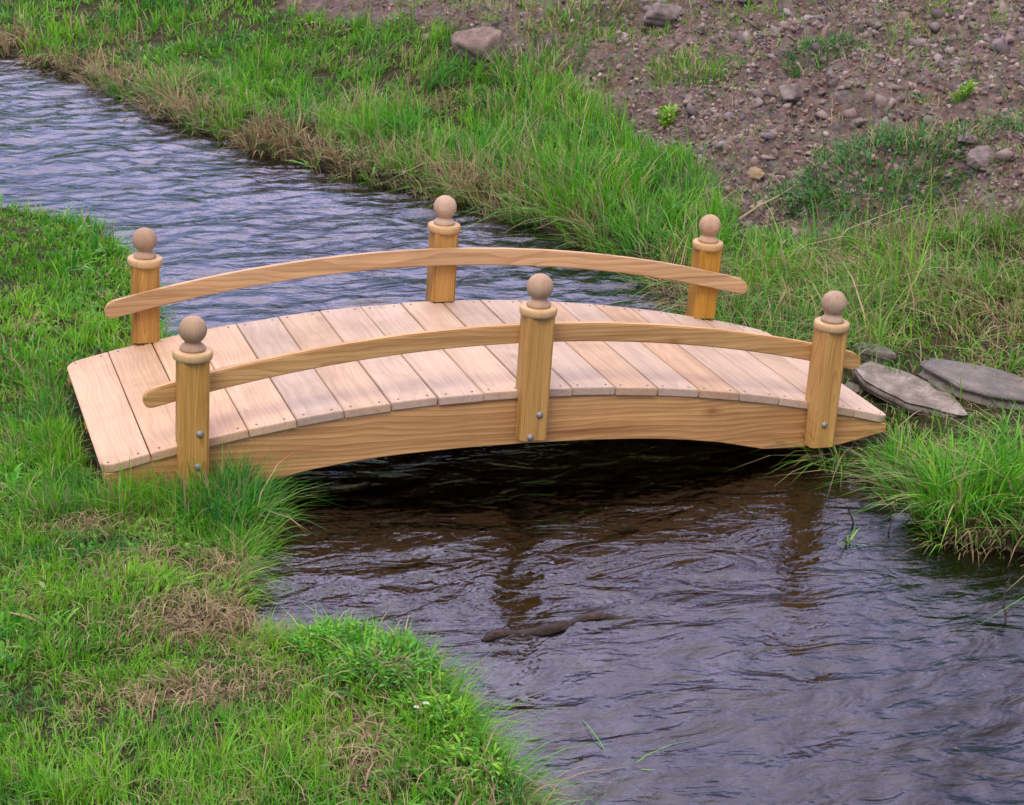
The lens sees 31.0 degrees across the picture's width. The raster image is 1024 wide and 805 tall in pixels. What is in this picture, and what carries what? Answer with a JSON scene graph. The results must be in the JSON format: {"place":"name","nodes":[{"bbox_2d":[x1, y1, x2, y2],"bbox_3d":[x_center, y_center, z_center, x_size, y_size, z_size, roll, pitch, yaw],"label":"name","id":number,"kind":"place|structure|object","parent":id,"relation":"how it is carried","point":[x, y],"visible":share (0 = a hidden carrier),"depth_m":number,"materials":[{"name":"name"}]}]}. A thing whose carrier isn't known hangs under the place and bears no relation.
{"place":"outdoors","nodes":[
{"label":"outdoors","id":0,"kind":"place"},
{"bbox_2d":[0,56,1023,804],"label":"water","id":1,"kind":"structure","parent":0,"point":[780,648],"depth_m":5.02,"materials":[{"name":"grey liquid"}]},
{"bbox_2d":[481,612,633,640],"bbox_3d":[0.115,0.568,4.639,0.425,0.049,0.063,-7,23,-26],"label":"driftwood","id":2,"kind":"object","parent":1,"relation":"on","point":[555,627],"visible":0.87,"depth_m":4.60,"materials":[{"name":"brown wood"}]},
{"bbox_2d":[582,720,695,769],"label":"grass sprig","id":3,"kind":"object","parent":1,"relation":"in","point":[639,759],"depth_m":4.05,"materials":[{"name":"green plant"}]},
{"bbox_2d":[838,525,866,545],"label":"grass sprig","id":4,"kind":"object","parent":1,"relation":"in","point":[851,537],"depth_m":5.25,"materials":[{"name":"green plant"}]},
{"bbox_2d":[888,497,897,530],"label":"bare twig","id":5,"kind":"object","parent":1,"relation":"in","point":[891,515],"visible":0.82,"depth_m":5.33,"materials":[{"name":"brown plant"}]},
{"bbox_2d":[994,576,1013,623],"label":"bare twig","id":6,"kind":"object","parent":1,"relation":"in","point":[1005,614],"visible":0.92,"depth_m":4.80,"materials":[{"name":"brown plant"}]},
{"bbox_2d":[0,0,1023,804],"bbox_3d":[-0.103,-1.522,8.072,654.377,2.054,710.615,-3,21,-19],"label":"ground","id":7,"kind":"structure","parent":0,"point":[838,126],"depth_m":8.81,"materials":[{"name":"soil"}]},
{"bbox_2d":[108,80,197,118],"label":"dry grass tuft","id":8,"kind":"object","parent":7,"relation":"on","point":[161,105],"visible":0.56,"depth_m":10.21,"materials":[{"name":"plant"}]},
{"bbox_2d":[128,465,256,526],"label":"grass tuft","id":9,"kind":"object","parent":7,"relation":"on","point":[175,503],"visible":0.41,"depth_m":4.99,"materials":[{"name":"green plant"}]},
{"bbox_2d":[138,450,314,532],"bbox_3d":[-0.805,0.260,5.048,0.587,0.231,0.475,-3,21,-19],"label":"grass tuft","id":10,"kind":"object","parent":7,"relation":"on","point":[183,500],"visible":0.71,"depth_m":5.01,"materials":[{"name":"green plant"}]},
{"bbox_2d":[0,189,624,804],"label":"lawn grass","id":11,"kind":"structure","parent":7,"relation":"on","point":[66,495],"depth_m":4.27,"materials":[{"name":"green plant"}]},
{"bbox_2d":[267,611,395,661],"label":"leafy weed","id":12,"kind":"object","parent":7,"relation":"on","point":[296,636],"visible":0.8,"depth_m":4.27,"materials":[{"name":"green plant"}]},
{"bbox_2d":[304,138,412,186],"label":"dry grass tuft","id":13,"kind":"object","parent":7,"relation":"on","point":[350,174],"visible":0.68,"depth_m":9.08,"materials":[{"name":"plant"}]},
{"bbox_2d":[294,613,492,719],"bbox_3d":[-0.252,0.635,4.150,0.474,0.223,0.512,-3,21,-19],"label":"leafy weed","id":14,"kind":"object","parent":7,"relation":"on","point":[382,641],"visible":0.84,"depth_m":4.15,"materials":[{"name":"green plant"}]},
{"bbox_2d":[399,159,487,202],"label":"dry grass tuft","id":15,"kind":"object","parent":7,"relation":"on","point":[424,192],"visible":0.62,"depth_m":8.79,"materials":[{"name":"plant"}]},
{"bbox_2d":[0,0,901,293],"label":"bank grass","id":16,"kind":"structure","parent":7,"relation":"on","point":[508,146],"depth_m":9.59,"materials":[{"name":"green plant"}]},
{"bbox_2d":[367,669,542,756],"bbox_3d":[-0.142,0.700,4.024,0.380,0.195,0.379,-3,21,-19],"label":"leafy weed","id":17,"kind":"object","parent":7,"relation":"on","point":[447,710],"visible":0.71,"depth_m":3.99,"materials":[{"name":"green plant"}]},
{"bbox_2d":[67,195,885,488],"bbox_3d":[-0.091,-0.241,5.797,2.470,0.605,1.030,-3,21,-19],"label":"footbridge","id":18,"kind":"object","parent":7,"relation":"on","point":[440,368],"visible":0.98,"depth_m":5.61,"materials":[{"name":"brown wood"}]},
{"bbox_2d":[451,27,506,64],"bbox_3d":[-0.181,-1.974,10.397,0.307,0.287,0.326,-14,26,-40],"label":"boulder","id":19,"kind":"object","parent":7,"relation":"on","point":[474,42],"visible":0.8,"depth_m":10.28,"materials":[{"name":"grey stone"}]},
{"bbox_2d":[429,727,556,802],"bbox_3d":[-0.030,0.792,3.844,0.300,0.168,0.347,-3,21,-19],"label":"leafy weed","id":20,"kind":"object","parent":7,"relation":"on","point":[472,749],"visible":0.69,"depth_m":3.83,"materials":[{"name":"green plant"}]},
{"bbox_2d":[468,165,557,221],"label":"grass clump","id":21,"kind":"object","parent":7,"relation":"on","point":[490,197],"visible":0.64,"depth_m":8.54,"materials":[{"name":"green plant"}]},
{"bbox_2d":[460,63,596,138],"bbox_3d":[0.073,-1.594,9.650,0.759,0.331,0.842,-3,21,-19],"label":"grass tuft","id":22,"kind":"object","parent":7,"relation":"on","point":[527,93],"visible":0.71,"depth_m":9.60,"materials":[{"name":"green plant"}]},
{"bbox_2d":[481,17,595,91],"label":"grass tuft","id":23,"kind":"object","parent":7,"relation":"on","point":[567,47],"visible":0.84,"depth_m":10.08,"materials":[{"name":"green plant"}]},
{"bbox_2d":[525,0,632,51],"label":"grass tuft","id":24,"kind":"object","parent":7,"relation":"on","point":[574,27],"visible":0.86,"depth_m":10.47,"materials":[{"name":"green plant"}]},
{"bbox_2d":[513,134,665,214],"bbox_3d":[0.367,-1.055,8.557,0.763,0.323,0.762,-3,21,-19],"label":"grass tuft","id":25,"kind":"object","parent":7,"relation":"on","point":[613,179],"visible":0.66,"depth_m":8.51,"materials":[{"name":"green plant"}]},
{"bbox_2d":[643,3,682,26],"bbox_3d":[0.855,-2.190,10.454,0.200,0.144,0.294,17,24,33],"label":"rock","id":26,"kind":"object","parent":7,"relation":"on","point":[657,14],"visible":0.98,"depth_m":10.38,"materials":[{"name":"grey stone"}]},
{"bbox_2d":[653,100,679,127],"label":"weed","id":27,"kind":"object","parent":7,"relation":"on","point":[668,114],"visible":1,"depth_m":9.39,"materials":[{"name":"green plant"}]},
{"bbox_2d":[644,44,749,89],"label":"grass tuft","id":28,"kind":"object","parent":7,"relation":"on","point":[718,68],"visible":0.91,"depth_m":9.77,"materials":[{"name":"green plant"}]},
{"bbox_2d":[401,0,1023,224],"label":"rubble","id":29,"kind":"object","parent":7,"relation":"on","point":[1000,47],"visible":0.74,"depth_m":9.38,"materials":[{"name":"stone"}]},
{"bbox_2d":[404,0,1023,239],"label":"soil clods","id":30,"kind":"object","parent":7,"relation":"on","point":[867,97],"visible":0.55,"depth_m":8.96,"materials":[{"name":"soil"}]},
{"bbox_2d":[736,186,747,192],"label":"rock","id":31,"kind":"object","parent":7,"relation":"on","point":[744,188],"visible":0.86,"depth_m":8.65,"materials":[{"name":"grey stone"}]},
{"bbox_2d":[737,0,751,2],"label":"rock","id":32,"kind":"object","parent":7,"relation":"on","point":[745,1],"visible":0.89,"depth_m":10.41,"materials":[{"name":"grey stone"}]},
{"bbox_2d":[742,220,753,230],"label":"rock","id":33,"kind":"object","parent":7,"relation":"on","point":[746,222],"visible":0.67,"depth_m":8.03,"materials":[{"name":"grey stone"}]},
{"bbox_2d":[747,167,765,180],"bbox_3d":[1.147,-1.075,8.711,0.085,0.062,0.076,-11,25,-35],"label":"rock","id":34,"kind":"object","parent":7,"relation":"on","point":[757,173],"visible":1,"depth_m":8.69,"materials":[{"name":"beige stone"}]},
{"bbox_2d":[738,184,796,219],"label":"dry stalk","id":35,"kind":"object","parent":7,"relation":"on","point":[759,205],"visible":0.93,"depth_m":8.14,"materials":[{"name":"beige plant"}]},
{"bbox_2d":[723,231,824,286],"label":"grass tuft","id":36,"kind":"object","parent":7,"relation":"on","point":[779,263],"visible":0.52,"depth_m":7.43,"materials":[{"name":"green plant"}]},
{"bbox_2d":[736,175,834,218],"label":"weed","id":37,"kind":"object","parent":7,"relation":"on","point":[778,193],"visible":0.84,"depth_m":8.21,"materials":[{"name":"green plant"}]},
{"bbox_2d":[778,83,803,102],"bbox_3d":[1.380,-1.531,9.151,0.131,0.107,0.200,8,20,12],"label":"rock","id":38,"kind":"object","parent":7,"relation":"on","point":[791,92],"visible":1,"depth_m":9.09,"materials":[{"name":"grey stone"}]},
{"bbox_2d":[603,97,1023,635],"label":"bank grass","id":39,"kind":"structure","parent":7,"relation":"on","point":[842,267],"depth_m":6.94,"materials":[{"name":"green plant"}]},
{"bbox_2d":[770,24,861,78],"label":"weed","id":40,"kind":"object","parent":7,"relation":"on","point":[810,42],"visible":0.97,"depth_m":9.49,"materials":[{"name":"green plant"}]},
{"bbox_2d":[761,430,892,496],"bbox_3d":[0.928,0.159,5.672,0.419,0.219,0.558,2,20,-5],"label":"grass tuft","id":41,"kind":"object","parent":7,"relation":"on","point":[835,464],"visible":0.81,"depth_m":5.72,"materials":[{"name":"green plant"}]},
{"bbox_2d":[844,382,862,393],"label":"stone","id":42,"kind":"object","parent":7,"relation":"on","point":[851,385],"visible":0.47,"depth_m":6.34,"materials":[{"name":"grey stone"}]},
{"bbox_2d":[855,118,865,126],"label":"rock","id":43,"kind":"object","parent":7,"relation":"on","point":[861,122],"visible":0.98,"depth_m":8.84,"materials":[{"name":"grey stone"}]},
{"bbox_2d":[818,120,916,160],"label":"weed","id":44,"kind":"object","parent":7,"relation":"on","point":[862,140],"visible":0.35,"depth_m":8.52,"materials":[{"name":"green plant"}]},
{"bbox_2d":[865,19,881,29],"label":"rock","id":45,"kind":"object","parent":7,"relation":"on","point":[875,24],"visible":0.99,"depth_m":9.54,"materials":[{"name":"grey stone"}]},
{"bbox_2d":[853,341,895,363],"bbox_3d":[1.281,-0.167,6.525,0.166,0.064,0.098,14,22,26],"label":"stone","id":46,"kind":"object","parent":7,"relation":"on","point":[889,354],"visible":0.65,"depth_m":6.49,"materials":[{"name":"grey stone"}]},
{"bbox_2d":[874,54,886,59],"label":"rock","id":47,"kind":"object","parent":7,"relation":"on","point":[879,56],"visible":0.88,"depth_m":9.23,"materials":[{"name":"grey stone"}]},
{"bbox_2d":[765,111,1003,230],"bbox_3d":[1.626,-1.021,8.149,1.066,0.479,1.045,-3,21,-19],"label":"weed","id":48,"kind":"object","parent":7,"relation":"on","point":[852,154],"visible":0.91,"depth_m":8.16,"materials":[{"name":"green plant"}]},
{"bbox_2d":[851,415,951,469],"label":"grass tuft","id":49,"kind":"object","parent":7,"relation":"on","point":[898,445],"visible":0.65,"depth_m":5.78,"materials":[{"name":"green plant"}]},
{"bbox_2d":[854,361,967,416],"bbox_3d":[1.335,-0.033,6.191,0.186,0.043,0.552,-11,24,-24],"label":"flat stone","id":50,"kind":"object","parent":7,"relation":"on","point":[875,379],"visible":0.93,"depth_m":6.17,"materials":[{"name":"grey stone"}]},
{"bbox_2d":[822,417,1023,549],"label":"grass tuft","id":51,"kind":"object","parent":7,"relation":"on","point":[937,475],"visible":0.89,"depth_m":5.39,"materials":[{"name":"green plant"}]},
{"bbox_2d":[928,380,946,391],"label":"stone","id":52,"kind":"object","parent":7,"relation":"on","point":[941,384],"visible":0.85,"depth_m":6.16,"materials":[{"name":"grey stone"}]},
{"bbox_2d":[859,103,1023,167],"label":"weed","id":53,"kind":"object","parent":7,"relation":"on","point":[975,132],"visible":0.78,"depth_m":8.30,"materials":[{"name":"green plant"}]},
{"bbox_2d":[948,77,978,102],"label":"weed","id":54,"kind":"object","parent":7,"relation":"on","point":[964,92],"visible":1,"depth_m":8.79,"materials":[{"name":"green plant"}]},
{"bbox_2d":[957,132,977,143],"bbox_3d":[2.008,-1.164,8.171,0.097,0.051,0.106,4,20,-1],"label":"rock","id":55,"kind":"object","parent":7,"relation":"on","point":[967,138],"visible":1,"depth_m":8.14,"materials":[{"name":"grey stone"}]},
{"bbox_2d":[918,358,1023,409],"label":"flat stone","id":56,"kind":"object","parent":7,"relation":"on","point":[980,385],"visible":0.98,"depth_m":6.14,"materials":[{"name":"grey stone"}]},
{"bbox_2d":[923,396,1023,537],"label":"grass tuft","id":57,"kind":"object","parent":7,"relation":"on","point":[1001,450],"visible":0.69,"depth_m":5.46,"materials":[{"name":"green plant"}]},
{"bbox_2d":[966,145,994,171],"bbox_3d":[2.048,-1.054,8.025,0.130,0.120,0.143,-4,21,-21],"label":"rock","id":58,"kind":"object","parent":7,"relation":"on","point":[984,154],"visible":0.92,"depth_m":8.00,"materials":[{"name":"grey stone"}]},
{"bbox_2d":[985,109,996,117],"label":"rock","id":59,"kind":"object","parent":7,"relation":"on","point":[991,112],"visible":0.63,"depth_m":8.64,"materials":[{"name":"grey stone"}]},
{"bbox_2d":[980,104,1023,135],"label":"weed","id":60,"kind":"object","parent":7,"relation":"on","point":[1016,123],"visible":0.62,"depth_m":8.35,"materials":[{"name":"green plant"}]},
{"bbox_2d":[1016,72,1023,85],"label":"rock","id":61,"kind":"object","parent":7,"relation":"on","point":[1021,78],"visible":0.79,"depth_m":8.85,"materials":[{"name":"grey stone"}]},
{"bbox_2d":[374,0,1023,246],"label":"gravel","id":62,"kind":"structure","parent":0,"point":[848,85],"depth_m":9.16,"materials":[{"name":"brown gravel"}]},
{"bbox_2d":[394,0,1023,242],"bbox_3d":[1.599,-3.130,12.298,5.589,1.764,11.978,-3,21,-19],"label":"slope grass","id":63,"kind":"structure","parent":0,"point":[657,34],"depth_m":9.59,"materials":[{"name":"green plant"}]}
]}

